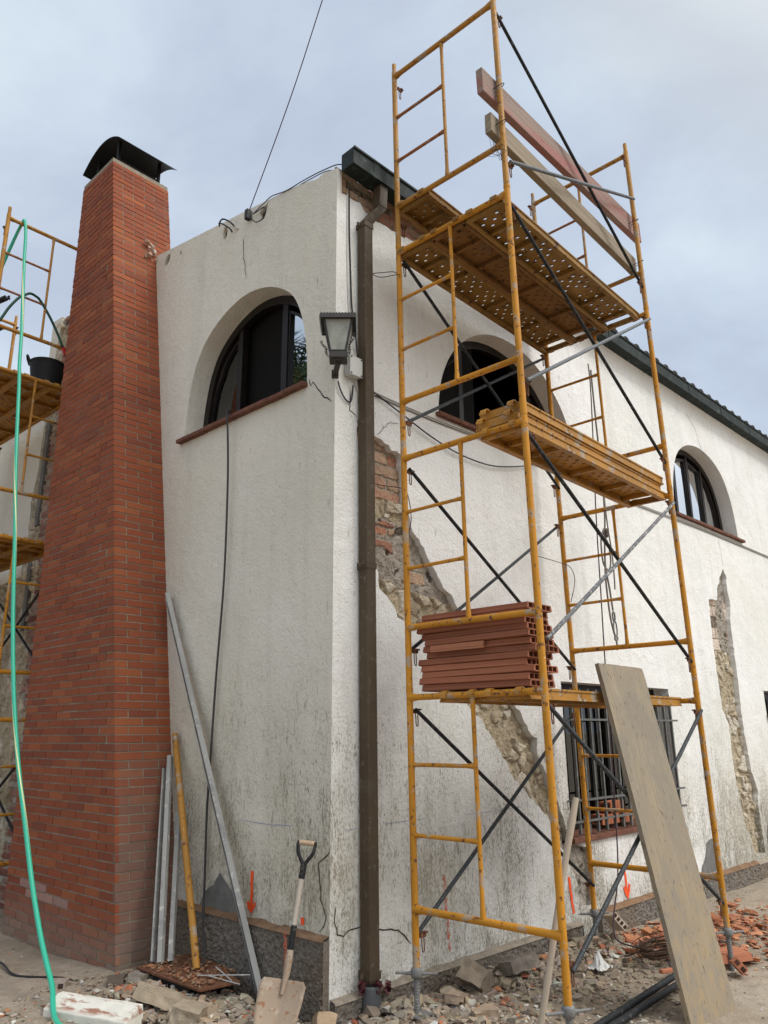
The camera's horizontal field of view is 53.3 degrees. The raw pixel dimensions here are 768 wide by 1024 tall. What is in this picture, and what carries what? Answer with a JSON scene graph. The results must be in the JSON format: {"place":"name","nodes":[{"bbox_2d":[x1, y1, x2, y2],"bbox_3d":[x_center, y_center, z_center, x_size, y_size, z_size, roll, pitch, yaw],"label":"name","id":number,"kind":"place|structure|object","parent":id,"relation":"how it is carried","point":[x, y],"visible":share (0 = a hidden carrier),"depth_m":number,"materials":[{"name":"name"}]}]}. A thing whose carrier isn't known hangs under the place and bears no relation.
{"place":"outdoors","nodes":[
{"label":"outdoors","id":0,"kind":"place"},
{"bbox_2d":[0,878,767,1023],"bbox_3d":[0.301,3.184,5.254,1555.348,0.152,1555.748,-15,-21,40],"label":"ground","id":1,"kind":"structure","parent":0,"point":[751,1002],"depth_m":5.04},
{"bbox_2d":[0,206,76,866],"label":"scaffold tower","id":2,"kind":"structure","parent":1,"relation":"on","point":[14,330],"depth_m":7.96,"materials":[{"name":"metal"}]},
{"bbox_2d":[0,369,16,392],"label":"scaffold deck","id":3,"kind":"structure","parent":2,"relation":"on","point":[5,377],"depth_m":8.00,"materials":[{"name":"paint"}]},
{"bbox_2d":[0,533,31,556],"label":"scaffold deck","id":4,"kind":"structure","parent":2,"relation":"on","point":[5,544],"depth_m":7.73,"materials":[{"name":"paint"}]},
{"bbox_2d":[0,539,43,571],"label":"scaffold deck","id":5,"kind":"structure","parent":2,"relation":"on","point":[31,553],"depth_m":8.23,"materials":[{"name":"paint"}]},
{"bbox_2d":[0,373,50,420],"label":"scaffold deck","id":6,"kind":"structure","parent":2,"relation":"on","point":[8,397],"depth_m":8.36,"materials":[{"name":"paint"}]},
{"bbox_2d":[0,383,61,445],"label":"scaffold deck","id":7,"kind":"structure","parent":2,"relation":"on","point":[46,404],"depth_m":8.85,"materials":[{"name":"paint"}]},
{"bbox_2d":[26,354,63,384],"bbox_3d":[-3.695,-1.506,8.383,0.383,0.382,0.383,-5,-17,16],"label":"rubber bucket","id":8,"kind":"object","parent":7,"relation":"on","point":[48,369],"visible":0.61,"depth_m":8.25,"materials":[{"name":"rubber"}]},
{"bbox_2d":[3,219,62,1023],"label":"green hose","id":9,"kind":"object","parent":2,"relation":"hanging from","point":[52,991],"visible":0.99,"depth_m":5.97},
{"bbox_2d":[0,292,65,355],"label":"cable","id":10,"kind":"object","parent":2,"relation":"hanging from","point":[47,313],"visible":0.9,"depth_m":8.21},
{"bbox_2d":[0,961,112,988],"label":"ground cable","id":11,"kind":"object","parent":1,"relation":"on","point":[10,972],"visible":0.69,"depth_m":5.14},
{"bbox_2d":[48,978,68,989],"bbox_3d":[-2.091,3.037,4.923,0.100,0.052,0.144,5,-23,-8],"label":"hollow brick","id":12,"kind":"object","parent":1,"relation":"on","point":[60,983],"visible":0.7,"depth_m":4.87,"materials":[{"name":"ceramic"}]},
{"bbox_2d":[43,991,142,1023],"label":"foam block","id":13,"kind":"object","parent":1,"relation":"on","point":[77,1008],"depth_m":4.36,"materials":[{"name":"plastic"}]},
{"bbox_2d":[105,974,125,987],"bbox_3d":[-1.722,3.021,4.924,0.121,0.084,0.155,2,-28,-9],"label":"rubble block","id":14,"kind":"object","parent":1,"relation":"on","point":[114,979],"depth_m":4.87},
{"bbox_2d":[124,970,148,983],"bbox_3d":[-1.562,3.006,4.914,0.132,0.096,0.176,-3,-33,27],"label":"rubble block","id":15,"kind":"object","parent":1,"relation":"on","point":[131,975],"depth_m":4.86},
{"bbox_2d":[141,1013,149,1022],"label":"rubble chunk","id":16,"kind":"object","parent":1,"relation":"on","point":[144,1018],"visible":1,"depth_m":4.33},
{"bbox_2d":[131,979,195,1009],"bbox_3d":[-1.284,2.870,4.511,0.361,0.109,0.223,12,-34,10],"label":"rubble block","id":17,"kind":"object","parent":1,"relation":"on","point":[148,992],"depth_m":4.44,"materials":[{"name":"stone"}]},
{"bbox_2d":[136,953,249,997],"bbox_3d":[-1.188,3.010,4.861,0.821,0.234,0.397,-15,-21,40],"label":"rusty plate","id":18,"kind":"object","parent":1,"relation":"on","point":[180,973],"visible":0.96,"depth_m":4.82,"materials":[{"name":"metal"}]},
{"bbox_2d":[150,768,165,962],"bbox_3d":[-1.611,2.479,5.482,0.014,1.311,0.050,-17,-40,9],"label":"metal strip","id":19,"kind":"object","parent":18,"relation":"on","point":[157,882],"visible":0.89,"depth_m":5.42,"materials":[{"name":"metal"}]},
{"bbox_2d":[157,755,172,963],"bbox_3d":[-1.562,2.432,5.481,0.035,1.404,0.061,-9,-39,0],"label":"metal strip","id":20,"kind":"object","parent":18,"relation":"on","point":[164,879],"visible":0.93,"depth_m":5.41,"materials":[{"name":"metal"}]},
{"bbox_2d":[168,813,180,962],"bbox_3d":[-1.472,2.621,5.399,0.035,0.987,0.058,-7,-43,-3],"label":"metal strip","id":21,"kind":"object","parent":18,"relation":"on","point":[173,911],"visible":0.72,"depth_m":5.34,"materials":[{"name":"metal"}]},
{"bbox_2d":[172,733,199,968],"bbox_3d":[-1.419,2.336,5.449,0.049,1.668,0.048,9,-48,-30],"label":"steel tube","id":22,"kind":"object","parent":18,"relation":"on","point":[187,875],"visible":1,"depth_m":5.35,"materials":[{"name":"paint"}]},
{"bbox_2d":[234,1018,247,1023],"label":"rubble chunk","id":23,"kind":"object","parent":1,"relation":"on","point":[243,1021],"visible":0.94,"depth_m":4.30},
{"bbox_2d":[358,1013,368,1021],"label":"rubble chunk","id":24,"kind":"object","parent":1,"relation":"on","point":[361,1016],"visible":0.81,"depth_m":4.46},
{"bbox_2d":[0,136,767,1023],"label":"white house","id":25,"kind":"structure","parent":1,"relation":"on","point":[172,356],"depth_m":6.26,"materials":[{"name":"paint"}]},
{"bbox_2d":[147,410,231,978],"bbox_3d":[-1.329,1.077,5.625,0.346,4.110,0.681,-15,-21,40],"label":"hanging cable","id":26,"kind":"object","parent":25,"relation":"hanging from","point":[210,757],"visible":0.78,"depth_m":5.75,"materials":[{"name":"rubber"}]},
{"bbox_2d":[218,218,239,231],"bbox_3d":[-1.429,-2.627,7.002,0.288,0.176,0.074,-10,-19,29],"label":"cable bundle","id":27,"kind":"object","parent":25,"relation":"attached to","point":[235,226],"visible":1,"depth_m":6.96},
{"bbox_2d":[203,295,306,427],"bbox_3d":[-1.042,-1.308,6.628,1.660,1.111,0.070,-15,-22,41],"label":"window frame","id":28,"kind":"structure","parent":25,"relation":"in","point":[228,384],"depth_m":6.81,"materials":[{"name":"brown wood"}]},
{"bbox_2d":[244,164,341,222],"bbox_3d":[-0.763,-2.685,6.452,1.193,0.230,0.087,-12,-20,35],"label":"wire anchor","id":29,"kind":"object","parent":25,"relation":"attached to","point":[247,215],"visible":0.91,"depth_m":6.61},
{"bbox_2d":[249,0,322,209],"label":"overhead wire","id":30,"kind":"object","parent":29,"relation":"attached to","point":[287,105],"visible":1,"depth_m":6.69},
{"bbox_2d":[319,312,356,378],"bbox_3d":[-0.325,-1.195,5.470,0.262,0.385,0.297,0,-16,-1],"label":"wall lantern","id":31,"kind":"object","parent":25,"relation":"attached to","point":[338,330],"depth_m":5.39,"materials":[{"name":"metal"}]},
{"bbox_2d":[337,381,353,402],"bbox_3d":[-0.285,-0.875,5.571,0.151,0.145,0.027,13,-21,-39],"label":"lamp cable","id":32,"kind":"object","parent":25,"relation":"attached to","point":[346,400],"visible":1,"depth_m":5.57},
{"bbox_2d":[347,194,351,354],"bbox_3d":[-0.268,-1.831,5.891,0.056,1.430,0.012,15,-22,-43],"label":"painted cable","id":33,"kind":"object","parent":25,"relation":"attached to","point":[347,265],"visible":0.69,"depth_m":5.88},
{"bbox_2d":[344,354,361,390],"bbox_3d":[-0.216,-1.015,5.655,0.155,0.255,0.075,15,-22,-43],"label":"junction box","id":34,"kind":"object","parent":25,"relation":"attached to","point":[353,368],"visible":0.98,"depth_m":5.63,"materials":[{"name":"plastic"}]},
{"bbox_2d":[349,187,358,379],"bbox_3d":[-0.225,-1.763,5.892,0.116,1.701,0.031,11,-20,-35],"label":"wall cable","id":35,"kind":"object","parent":25,"relation":"attached to","point":[350,271],"depth_m":5.90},
{"bbox_2d":[358,980,391,996],"bbox_3d":[-0.039,2.857,4.595,0.111,0.118,0.280,-15,-21,40],"label":"torn wrapping","id":36,"kind":"object","parent":25,"relation":"attached to","point":[387,988],"visible":1,"depth_m":4.57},
{"bbox_2d":[374,392,532,466],"bbox_3d":[0.671,-0.593,6.460,2.173,0.278,0.021,15,-22,-42],"label":"sagging cable","id":37,"kind":"object","parent":25,"relation":"attached to","point":[442,443],"visible":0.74,"depth_m":6.21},
{"bbox_2d":[447,341,544,419],"bbox_3d":[1.050,-1.082,7.358,2.120,1.066,0.070,15,-22,-43],"label":"window frame","id":38,"kind":"structure","parent":25,"relation":"in","point":[486,350],"depth_m":7.38,"materials":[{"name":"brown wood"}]},
{"bbox_2d":[374,391,767,555],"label":"painted cable","id":39,"kind":"object","parent":25,"relation":"attached to","point":[630,500],"visible":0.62,"depth_m":6.57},
{"bbox_2d":[374,395,767,557],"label":"painted cable","id":40,"kind":"object","parent":25,"relation":"attached to","point":[638,506],"visible":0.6,"depth_m":6.57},
{"bbox_2d":[590,370,617,644],"bbox_3d":[2.107,-0.106,7.370,0.071,2.842,0.241,-9,-18,28],"label":"hoist rope","id":41,"kind":"object","parent":25,"relation":"hanging from","point":[605,532],"visible":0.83,"depth_m":7.19,"materials":[{"name":"fabric"}]},
{"bbox_2d":[591,812,619,824],"bbox_3d":[2.036,2.814,7.029,0.303,0.085,0.112,15,-22,-43],"label":"hollow brick","id":42,"kind":"object","parent":25,"relation":"on","point":[611,821],"visible":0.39,"depth_m":6.96,"materials":[{"name":"ceramic"}]},
{"bbox_2d":[599,800,623,811],"bbox_3d":[2.128,2.743,7.145,0.112,0.085,0.303,-13,-21,37],"label":"hollow brick","id":43,"kind":"object","parent":42,"relation":"on","point":[609,803],"visible":0.36,"depth_m":7.07,"materials":[{"name":"brick"}]},
{"bbox_2d":[561,683,655,828],"bbox_3d":[2.178,2.352,7.477,0.124,1.265,2.091,-15,-22,41],"label":"window frame","id":44,"kind":"structure","parent":25,"relation":"in","point":[566,710],"depth_m":7.29,"materials":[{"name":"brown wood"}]},
{"bbox_2d":[618,812,633,821],"bbox_3d":[2.271,2.877,7.253,0.112,0.085,0.303,-11,-19,32],"label":"hollow brick","id":45,"kind":"object","parent":25,"relation":"on","point":[627,818],"visible":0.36,"depth_m":7.14,"materials":[{"name":"ceramic"}]},
{"bbox_2d":[673,450,722,530],"bbox_3d":[4.065,-0.288,10.245,1.940,1.096,0.070,15,-22,-43],"label":"window frame","id":46,"kind":"structure","parent":25,"relation":"in","point":[694,496],"depth_m":10.42,"materials":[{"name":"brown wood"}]},
{"bbox_2d":[764,692,767,719],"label":"window frame","id":47,"kind":"structure","parent":25,"relation":"in","point":[765,693],"depth_m":10.58,"materials":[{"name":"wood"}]},
{"bbox_2d":[0,891,767,1023],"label":"rubble","id":48,"kind":"object","parent":1,"relation":"on","point":[460,1013],"visible":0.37,"depth_m":4.70,"materials":[{"name":"stone"}]},
{"bbox_2d":[165,997,210,1023],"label":"rubble block","id":49,"kind":"object","parent":48,"relation":"on","point":[184,1010],"depth_m":4.23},
{"bbox_2d":[202,1017,214,1023],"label":"rubble chunk","id":50,"kind":"object","parent":48,"relation":"on","point":[206,1019],"visible":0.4,"depth_m":4.29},
{"bbox_2d":[203,1006,217,1016],"bbox_3d":[-0.995,2.862,4.394,0.083,0.071,0.119,-6,-17,20],"label":"rubble chunk","id":51,"kind":"object","parent":48,"relation":"on","point":[209,1010],"visible":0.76,"depth_m":4.36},
{"bbox_2d":[165,592,260,995],"bbox_3d":[-1.284,1.859,5.568,0.040,3.102,0.088,-7,-38,-24],"label":"straightedge","id":52,"kind":"object","parent":48,"relation":"on","point":[251,955],"visible":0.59,"depth_m":5.38,"materials":[{"name":"metal"}]},
{"bbox_2d":[213,1020,231,1023],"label":"rubble block","id":53,"kind":"object","parent":48,"relation":"on","point":[224,1022],"depth_m":4.19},
{"bbox_2d":[239,993,251,1000],"bbox_3d":[-0.843,2.967,4.665,0.079,0.056,0.075,3,-16,-11],"label":"rubble chunk","id":54,"kind":"object","parent":48,"relation":"on","point":[243,996],"visible":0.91,"depth_m":4.64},
{"bbox_2d":[253,840,316,1023],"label":"shovel","id":55,"kind":"object","parent":48,"relation":"on","point":[278,1001],"visible":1,"depth_m":4.23,"materials":[{"name":"metal"}]},
{"bbox_2d":[312,1009,336,1023],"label":"rubble block","id":56,"kind":"object","parent":48,"relation":"on","point":[322,1017],"depth_m":4.16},
{"bbox_2d":[362,1019,380,1023],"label":"rubble chunk","id":57,"kind":"object","parent":48,"relation":"on","point":[368,1021],"visible":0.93,"depth_m":4.38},
{"bbox_2d":[363,1006,380,1017],"bbox_3d":[-0.059,2.959,4.513,0.103,0.099,0.105,-15,-21,40],"label":"rubble chunk","id":58,"kind":"object","parent":48,"relation":"on","point":[372,1011],"visible":0.83,"depth_m":4.49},
{"bbox_2d":[390,998,403,1005],"bbox_3d":[0.093,2.967,4.613,0.096,0.065,0.111,-7,-17,21],"label":"rubble chunk","id":59,"kind":"object","parent":48,"relation":"on","point":[398,1002],"visible":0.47,"depth_m":4.59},
{"bbox_2d":[392,1010,407,1019],"bbox_3d":[0.103,2.913,4.445,0.122,0.046,0.083,-15,-21,40],"label":"rubble chunk","id":60,"kind":"object","parent":48,"relation":"on","point":[399,1014],"visible":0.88,"depth_m":4.42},
{"bbox_2d":[403,998,413,1008],"bbox_3d":[0.150,2.935,4.552,0.069,0.063,0.136,-1,-16,0],"label":"rubble chunk","id":61,"kind":"object","parent":48,"relation":"on","point":[406,1003],"visible":0.58,"depth_m":4.54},
{"bbox_2d":[406,1006,414,1015],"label":"rubble chunk","id":62,"kind":"object","parent":48,"relation":"on","point":[410,1011],"visible":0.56,"depth_m":4.43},
{"bbox_2d":[422,994,435,1005],"bbox_3d":[0.269,2.986,4.660,0.132,0.071,0.084,-2,-16,5],"label":"rubble chunk","id":63,"kind":"object","parent":48,"relation":"on","point":[427,1000],"visible":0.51,"depth_m":4.64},
{"bbox_2d":[456,955,493,993],"bbox_3d":[0.587,2.972,4.898,0.190,0.138,0.219,13,-37,34],"label":"rubble block","id":64,"kind":"object","parent":48,"relation":"on","point":[473,974],"depth_m":4.83,"materials":[{"name":"concrete"}]},
{"bbox_2d":[469,1002,497,1017],"bbox_3d":[0.576,2.881,4.397,0.155,0.062,0.098,-2,-10,-14],"label":"rubble block","id":65,"kind":"object","parent":48,"relation":"on","point":[488,1010],"depth_m":4.38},
{"bbox_2d":[497,950,541,975],"bbox_3d":[0.921,3.064,5.194,0.276,0.096,0.144,4,-33,-34],"label":"rubble block","id":66,"kind":"object","parent":48,"relation":"on","point":[520,963],"depth_m":5.15,"materials":[{"name":"concrete"}]},
{"bbox_2d":[591,936,599,943],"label":"rubble chunk","id":67,"kind":"object","parent":48,"relation":"on","point":[595,939],"visible":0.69,"depth_m":5.94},
{"bbox_2d":[587,950,612,970],"bbox_3d":[1.492,3.107,5.311,0.128,0.126,0.160,-15,-21,40],"label":"paper scrap","id":68,"kind":"object","parent":48,"relation":"on","point":[599,963],"visible":1,"depth_m":5.28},
{"bbox_2d":[630,931,669,959],"bbox_3d":[1.978,3.124,5.507,0.304,0.107,0.621,-15,-21,40],"label":"wire bundle","id":69,"kind":"object","parent":48,"relation":"on","point":[648,953],"visible":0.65,"depth_m":5.40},
{"bbox_2d":[440,986,455,992],"bbox_3d":[0.403,3.030,4.824,0.096,0.070,0.118,-7,-17,20],"label":"rubble chunk","id":70,"kind":"object","parent":1,"relation":"on","point":[445,988],"visible":0.43,"depth_m":4.83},
{"bbox_2d":[443,989,466,1004],"bbox_3d":[0.432,2.937,4.627,0.103,0.061,0.185,-2,-24,27],"label":"rubble block","id":71,"kind":"object","parent":1,"relation":"on","point":[455,996],"depth_m":4.57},
{"bbox_2d":[538,797,578,1023],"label":"tool handle","id":72,"kind":"object","parent":1,"relation":"on","point":[553,943],"visible":0.86,"depth_m":4.21,"materials":[{"name":"brown wood"}]},
{"bbox_2d":[392,0,744,1023],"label":"scaffold tower","id":73,"kind":"structure","parent":1,"relation":"on","point":[568,1010],"depth_m":5.42,"materials":[{"name":"metal"}]},
{"bbox_2d":[397,188,462,233],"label":"scaffold deck","id":74,"kind":"structure","parent":73,"relation":"on","point":[443,208],"depth_m":6.12,"materials":[{"name":"paint"}]},
{"bbox_2d":[398,234,574,354],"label":"scaffold deck","id":75,"kind":"structure","parent":73,"relation":"on","point":[488,307],"depth_m":6.54,"materials":[{"name":"paint"}]},
{"bbox_2d":[488,132,506,159],"bbox_3d":[0.776,-2.545,5.309,0.101,0.242,0.146,-37,-40,64],"label":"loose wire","id":76,"kind":"object","parent":73,"relation":"hanging from","point":[496,148],"visible":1,"depth_m":5.32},
{"bbox_2d":[430,215,605,343],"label":"scaffold deck","id":77,"kind":"structure","parent":73,"relation":"on","point":[477,250],"depth_m":6.30,"materials":[{"name":"paint"}]},
{"bbox_2d":[439,689,605,708],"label":"scaffold deck","id":78,"kind":"structure","parent":73,"relation":"on","point":[470,692],"depth_m":5.10,"materials":[{"name":"paint"}]},
{"bbox_2d":[465,194,639,331],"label":"scaffold deck","id":79,"kind":"structure","parent":73,"relation":"on","point":[559,253],"depth_m":6.13,"materials":[{"name":"paint"}]},
{"bbox_2d":[538,556,574,600],"bbox_3d":[1.448,0.571,6.550,0.027,0.338,0.748,-14,-21,40],"label":"tie wire","id":80,"kind":"object","parent":73,"relation":"attached to","point":[571,569],"visible":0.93,"depth_m":6.75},
{"bbox_2d":[476,67,640,242],"bbox_3d":[1.557,-2.873,6.403,0.056,0.205,2.592,-15,-19,40],"label":"guard plank","id":81,"kind":"object","parent":73,"relation":"attached to","point":[525,125],"visible":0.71,"depth_m":6.10,"materials":[{"name":"wood"}]},
{"bbox_2d":[485,112,636,274],"bbox_3d":[1.523,-2.512,6.256,0.055,0.165,2.320,-15,-23,40],"label":"guard plank","id":82,"kind":"object","parent":73,"relation":"attached to","point":[570,205],"visible":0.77,"depth_m":6.10,"materials":[{"name":"wood"}]},
{"bbox_2d":[475,409,660,489],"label":"scaffold deck","id":83,"kind":"structure","parent":73,"relation":"on","point":[504,418],"depth_m":5.16,"materials":[{"name":"paint"}]},
{"bbox_2d":[479,400,663,484],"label":"scaffold deck","id":84,"kind":"structure","parent":83,"relation":"on","point":[546,418],"depth_m":5.35,"materials":[{"name":"paint"}]},
{"bbox_2d":[481,418,665,507],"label":"scaffold deck","id":85,"kind":"structure","parent":73,"relation":"on","point":[574,464],"depth_m":5.63,"materials":[{"name":"paint"}]},
{"bbox_2d":[483,686,681,706],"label":"scaffold deck","id":86,"kind":"structure","parent":73,"relation":"on","point":[564,696],"depth_m":4.82,"materials":[{"name":"paint"}]},
{"bbox_2d":[422,679,554,691],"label":"clay board","id":87,"kind":"object","parent":86,"relation":"on","point":[512,684],"visible":0.8,"depth_m":4.65,"materials":[{"name":"brick"}]},
{"bbox_2d":[419,672,553,684],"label":"clay board","id":88,"kind":"object","parent":87,"relation":"on","point":[480,678],"visible":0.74,"depth_m":4.66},
{"bbox_2d":[422,664,557,678],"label":"clay board","id":89,"kind":"object","parent":88,"relation":"on","point":[533,668],"visible":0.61,"depth_m":4.66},
{"bbox_2d":[421,658,550,672],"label":"clay board","id":90,"kind":"object","parent":89,"relation":"on","point":[477,665],"visible":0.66,"depth_m":4.71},
{"bbox_2d":[418,650,552,666],"bbox_3d":[0.630,0.941,4.864,0.839,0.041,0.286,-15,-22,41],"label":"clay board","id":91,"kind":"object","parent":90,"relation":"on","point":[486,657],"visible":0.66,"depth_m":4.70,"materials":[{"name":"brick"}]},
{"bbox_2d":[427,643,559,658],"bbox_3d":[0.679,0.898,4.865,0.817,0.041,0.287,-14,-21,40],"label":"clay board","id":92,"kind":"object","parent":91,"relation":"on","point":[499,649],"visible":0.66,"depth_m":4.71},
{"bbox_2d":[423,636,554,652],"bbox_3d":[0.654,0.859,4.881,0.813,0.041,0.286,-14,-21,40],"label":"clay board","id":93,"kind":"object","parent":92,"relation":"on","point":[512,641],"visible":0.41,"depth_m":4.64,"materials":[{"name":"brick"}]},
{"bbox_2d":[425,628,553,646],"bbox_3d":[0.654,0.811,4.862,0.797,0.041,0.286,-15,-22,41],"label":"clay board","id":94,"kind":"object","parent":93,"relation":"on","point":[526,632],"visible":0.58,"depth_m":4.70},
{"bbox_2d":[430,640,484,652],"bbox_3d":[0.458,0.851,4.835,0.420,0.042,0.016,-15,-21,40],"label":"clay strip","id":95,"kind":"object","parent":94,"relation":"attached to","point":[459,646],"visible":1,"depth_m":4.82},
{"bbox_2d":[421,622,551,640],"bbox_3d":[0.646,0.782,4.914,0.824,0.042,0.287,-16,-22,41],"label":"clay board","id":96,"kind":"object","parent":94,"relation":"on","point":[491,629],"visible":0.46,"depth_m":4.76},
{"bbox_2d":[417,616,548,634],"bbox_3d":[0.620,0.743,4.924,0.830,0.042,0.286,-14,-21,40],"label":"clay board","id":97,"kind":"object","parent":96,"relation":"on","point":[428,631],"visible":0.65,"depth_m":4.77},
{"bbox_2d":[416,608,547,623],"bbox_3d":[0.617,0.703,4.938,0.833,0.041,0.287,-15,-22,40],"label":"clay board","id":98,"kind":"object","parent":97,"relation":"on","point":[545,616],"visible":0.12,"depth_m":4.76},
{"bbox_2d":[421,601,551,621],"bbox_3d":[0.647,0.659,4.936,0.818,0.042,0.286,-15,-21,40],"label":"clay board","id":99,"kind":"object","parent":98,"relation":"on","point":[504,607],"visible":0.55,"depth_m":4.77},
{"bbox_2d":[587,364,671,967],"bbox_3d":[1.890,0.819,6.509,0.288,5.136,1.143,-2,-16,6],"label":"pulley cord","id":100,"kind":"object","parent":73,"relation":"hanging from","point":[608,717],"visible":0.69,"depth_m":6.56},
{"bbox_2d":[609,933,622,939],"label":"rubble chunk","id":101,"kind":"object","parent":1,"relation":"on","point":[618,937],"visible":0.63,"depth_m":6.10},
{"bbox_2d":[593,973,674,1023],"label":"steel tube","id":102,"kind":"object","parent":1,"relation":"on","point":[635,1001],"visible":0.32,"depth_m":4.53,"materials":[{"name":"metal"}]},
{"bbox_2d":[609,982,676,1023],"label":"steel tube","id":103,"kind":"object","parent":1,"relation":"on","point":[629,1015],"visible":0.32,"depth_m":4.46,"materials":[{"name":"metal"}]},
{"bbox_2d":[595,663,735,1023],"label":"formwork board","id":104,"kind":"object","parent":1,"relation":"on","point":[700,975],"visible":1,"depth_m":4.72,"materials":[{"name":"wood"}]},
{"bbox_2d":[659,967,672,973],"bbox_3d":[1.933,3.092,5.163,0.197,0.025,0.034,12,-20,-28],"label":"brick strip","id":105,"kind":"object","parent":1,"relation":"on","point":[665,970],"visible":0.56,"depth_m":5.13,"materials":[{"name":"ceramic"}]},
{"bbox_2d":[597,898,767,979],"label":"brick spoil","id":106,"kind":"object","parent":1,"relation":"on","point":[749,920],"visible":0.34,"depth_m":6.30,"materials":[{"name":"brick"}]},
{"bbox_2d":[603,912,627,930],"bbox_3d":[1.860,3.293,6.163,0.052,0.140,0.264,-35,-20,-20],"label":"hollow brick","id":107,"kind":"object","parent":106,"relation":"on","point":[620,924],"visible":0.9,"depth_m":6.08,"materials":[{"name":"ceramic"}]},
{"bbox_2d":[641,927,655,935],"bbox_3d":[2.164,3.418,6.228,0.080,0.024,0.138,-1,-7,-14],"label":"brick shard","id":108,"kind":"object","parent":106,"relation":"on","point":[647,930],"visible":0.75,"depth_m":6.24,"materials":[{"name":"ceramic"}]},
{"bbox_2d":[720,946,752,963],"bbox_3d":[2.423,3.151,5.441,0.364,0.052,0.170,8,-15,-22],"label":"brick","id":109,"kind":"object","parent":106,"relation":"on","point":[742,955],"visible":0.54,"depth_m":5.41,"materials":[{"name":"ceramic"}]},
{"bbox_2d":[730,924,748,930],"bbox_3d":[2.892,3.389,6.244,0.072,0.018,0.143,8,-15,-24],"label":"brick shard","id":110,"kind":"object","parent":106,"relation":"on","point":[737,927],"visible":0.88,"depth_m":6.21,"materials":[{"name":"ceramic"}]},
{"bbox_2d":[729,957,747,974],"bbox_3d":[2.413,3.083,5.202,0.052,0.100,0.124,-38,-30,-6],"label":"hollow brick","id":111,"kind":"object","parent":1,"relation":"on","point":[739,965],"visible":1,"depth_m":5.16,"materials":[{"name":"ceramic"}]},
{"bbox_2d":[0,0,767,435],"label":"sky","id":112,"kind":"structure","parent":0,"point":[204,88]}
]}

